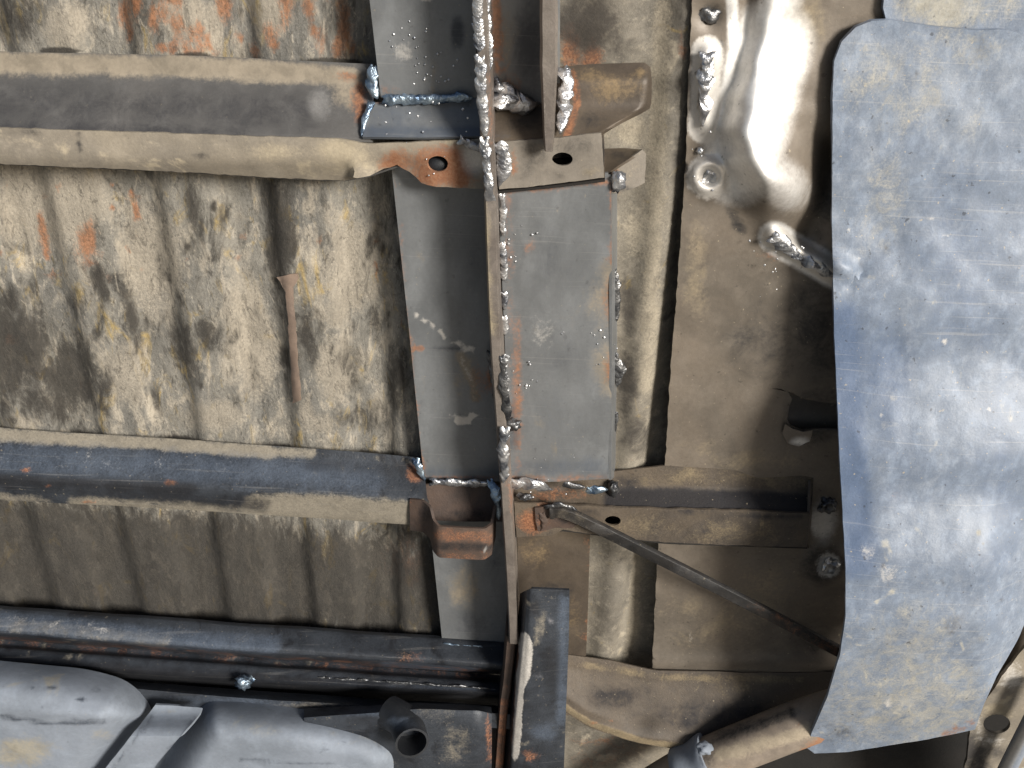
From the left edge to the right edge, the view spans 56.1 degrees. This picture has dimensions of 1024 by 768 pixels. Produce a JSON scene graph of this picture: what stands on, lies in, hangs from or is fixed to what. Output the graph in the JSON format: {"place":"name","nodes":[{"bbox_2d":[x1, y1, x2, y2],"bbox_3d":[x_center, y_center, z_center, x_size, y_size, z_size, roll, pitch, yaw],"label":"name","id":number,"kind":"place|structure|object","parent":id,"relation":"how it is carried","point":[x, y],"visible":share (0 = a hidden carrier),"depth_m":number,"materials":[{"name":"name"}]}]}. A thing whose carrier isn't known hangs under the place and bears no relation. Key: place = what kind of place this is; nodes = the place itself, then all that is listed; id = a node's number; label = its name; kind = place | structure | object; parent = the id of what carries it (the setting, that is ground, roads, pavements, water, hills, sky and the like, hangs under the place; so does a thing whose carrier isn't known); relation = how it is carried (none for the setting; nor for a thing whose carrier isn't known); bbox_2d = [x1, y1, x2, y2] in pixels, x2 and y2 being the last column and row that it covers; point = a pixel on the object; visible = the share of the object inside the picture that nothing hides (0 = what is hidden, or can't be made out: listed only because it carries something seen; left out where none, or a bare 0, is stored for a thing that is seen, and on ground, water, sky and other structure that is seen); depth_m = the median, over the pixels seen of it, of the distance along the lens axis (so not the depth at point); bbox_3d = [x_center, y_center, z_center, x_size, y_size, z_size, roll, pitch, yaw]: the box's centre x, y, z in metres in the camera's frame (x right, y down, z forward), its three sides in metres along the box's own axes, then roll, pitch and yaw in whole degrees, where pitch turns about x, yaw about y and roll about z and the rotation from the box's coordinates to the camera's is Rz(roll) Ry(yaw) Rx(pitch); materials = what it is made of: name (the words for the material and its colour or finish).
{"place":"outdoors","nodes":[
{"label":"outdoors","id":0,"kind":"place"},
{"label":"ground","id":1,"kind":"structure","parent":0,"visible":0},
{"bbox_2d":[0,661,393,767],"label":"fuel tank","id":2,"kind":"object","parent":1,"relation":"on","point":[51,716],"visible":0.89,"depth_m":1.35,"materials":[{"name":"plastic"}]},
{"bbox_2d":[106,703,202,767],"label":"tank strap","id":3,"kind":"object","parent":2,"relation":"attached to","point":[158,733],"visible":1,"depth_m":1.35,"materials":[{"name":"metal"}]},
{"bbox_2d":[0,606,509,767],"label":"sill channel","id":4,"kind":"object","parent":2,"relation":"attached to","point":[154,660],"visible":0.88,"depth_m":1.40,"materials":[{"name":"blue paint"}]},
{"bbox_2d":[370,0,625,643],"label":"chassis rail","id":5,"kind":"object","parent":4,"relation":"on","point":[513,300],"visible":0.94,"depth_m":1.09,"materials":[{"name":"metal"}]},
{"bbox_2d":[0,51,651,193],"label":"cross member","id":6,"kind":"object","parent":5,"relation":"attached to","point":[274,118],"visible":0.98,"depth_m":0.98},
{"bbox_2d":[604,148,645,193],"bbox_3d":[0.117,-0.225,1.014,0.052,0.046,0.044,3,32,0],"label":"gusset","id":7,"kind":"object","parent":6,"relation":"attached to","point":[625,168],"visible":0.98,"depth_m":1.01,"materials":[{"name":"metal"}]},
{"bbox_2d":[0,427,812,548],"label":"cross member","id":8,"kind":"object","parent":5,"relation":"attached to","point":[664,504],"visible":0.98,"depth_m":1.24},
{"bbox_2d":[0,0,517,674],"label":"floor pan","id":9,"kind":"object","parent":8,"relation":"attached to","point":[144,304],"visible":0.48,"depth_m":1.19,"materials":[{"name":"beige metal"}]},
{"bbox_2d":[277,273,300,402],"bbox_3d":[-0.267,-0.052,1.174,0.028,0.186,0.009,3,32,0],"label":"tape strip","id":10,"kind":"object","parent":9,"relation":"attached to","point":[288,282],"visible":1,"depth_m":1.16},
{"bbox_2d":[410,498,496,559],"bbox_3d":[-0.079,0.187,1.228,0.113,0.069,0.036,6,32,6],"label":"strap bracket","id":11,"kind":"object","parent":8,"relation":"attached to","point":[462,542],"visible":1,"depth_m":1.22,"materials":[{"name":"metal"}]},
{"bbox_2d":[535,501,839,656],"bbox_3d":[0.255,0.269,1.270,0.464,0.242,0.020,5,32,4],"label":"brace bar","id":12,"kind":"object","parent":8,"relation":"attached to","point":[559,514],"visible":0.98,"depth_m":1.25,"materials":[{"name":"metal"}]},
{"bbox_2d":[494,607,515,767],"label":"rail foot","id":13,"kind":"object","parent":5,"relation":"attached to","point":[506,673],"visible":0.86,"depth_m":1.38},
{"bbox_2d":[503,587,569,767],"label":"folded bracket","id":14,"kind":"object","parent":5,"relation":"attached to","point":[535,735],"visible":0.97,"depth_m":1.33,"materials":[{"name":"grey metal"}]},
{"bbox_2d":[540,0,557,151],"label":"upright flange","id":15,"kind":"object","parent":5,"relation":"attached to","point":[548,41],"visible":1,"depth_m":0.91,"materials":[{"name":"metal"}]},
{"bbox_2d":[517,531,589,655],"bbox_3d":[0.058,0.304,1.364,0.114,0.280,0.004,3,32,0],"label":"floor plate","id":16,"kind":"object","parent":5,"relation":"attached to","point":[559,559],"visible":0.55,"depth_m":1.33,"materials":[{"name":"brown metal"}]},
{"bbox_2d":[552,0,690,669],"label":"floor edge strip","id":17,"kind":"object","parent":5,"relation":"attached to","point":[654,35],"visible":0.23,"depth_m":1.10,"materials":[{"name":"beige metal"}]},
{"bbox_2d":[652,0,1023,679],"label":"side sheet","id":18,"kind":"object","parent":17,"relation":"attached to","point":[752,380],"visible":0.53,"depth_m":1.12,"materials":[{"name":"metal"}]},
{"bbox_2d":[566,654,832,747],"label":"wheel arch","id":19,"kind":"structure","parent":18,"relation":"attached to","point":[655,707],"depth_m":1.43,"materials":[{"name":"brown metal"}]},
{"bbox_2d":[564,713,669,767],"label":"skin","id":20,"kind":"object","parent":19,"relation":"attached to","point":[586,746],"visible":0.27,"depth_m":1.55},
{"bbox_2d":[808,19,1023,753],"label":"mud flap","id":21,"kind":"object","parent":18,"relation":"attached to","point":[927,174],"visible":1,"depth_m":1.08,"materials":[{"name":"metal"}]},
{"bbox_2d":[645,689,827,767],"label":"pipe","id":22,"kind":"object","parent":21,"relation":"attached to","point":[770,735],"visible":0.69,"depth_m":1.37,"materials":[{"name":"metal"}]},
{"bbox_2d":[881,0,1023,33],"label":"mud flap","id":23,"kind":"object","parent":18,"relation":"attached to","point":[987,14],"visible":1,"depth_m":0.93,"materials":[{"name":"metal"}]},
{"bbox_2d":[963,645,1023,767],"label":"corner bracket","id":24,"kind":"object","parent":18,"relation":"attached to","point":[986,748],"visible":0.77,"depth_m":1.42,"materials":[{"name":"metal"}]},
{"bbox_2d":[997,715,1023,767],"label":"trim strip","id":25,"kind":"object","parent":24,"relation":"attached to","point":[1013,756],"depth_m":1.40,"materials":[{"name":"metal"}]},
{"bbox_2d":[304,696,491,767],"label":"tank mount","id":26,"kind":"object","parent":2,"relation":"attached to","point":[405,734],"visible":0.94,"depth_m":1.36,"materials":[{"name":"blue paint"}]},
{"bbox_2d":[756,680,1008,767],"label":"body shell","id":27,"kind":"object","parent":1,"relation":"on","point":[948,751],"depth_m":1.68}
]}

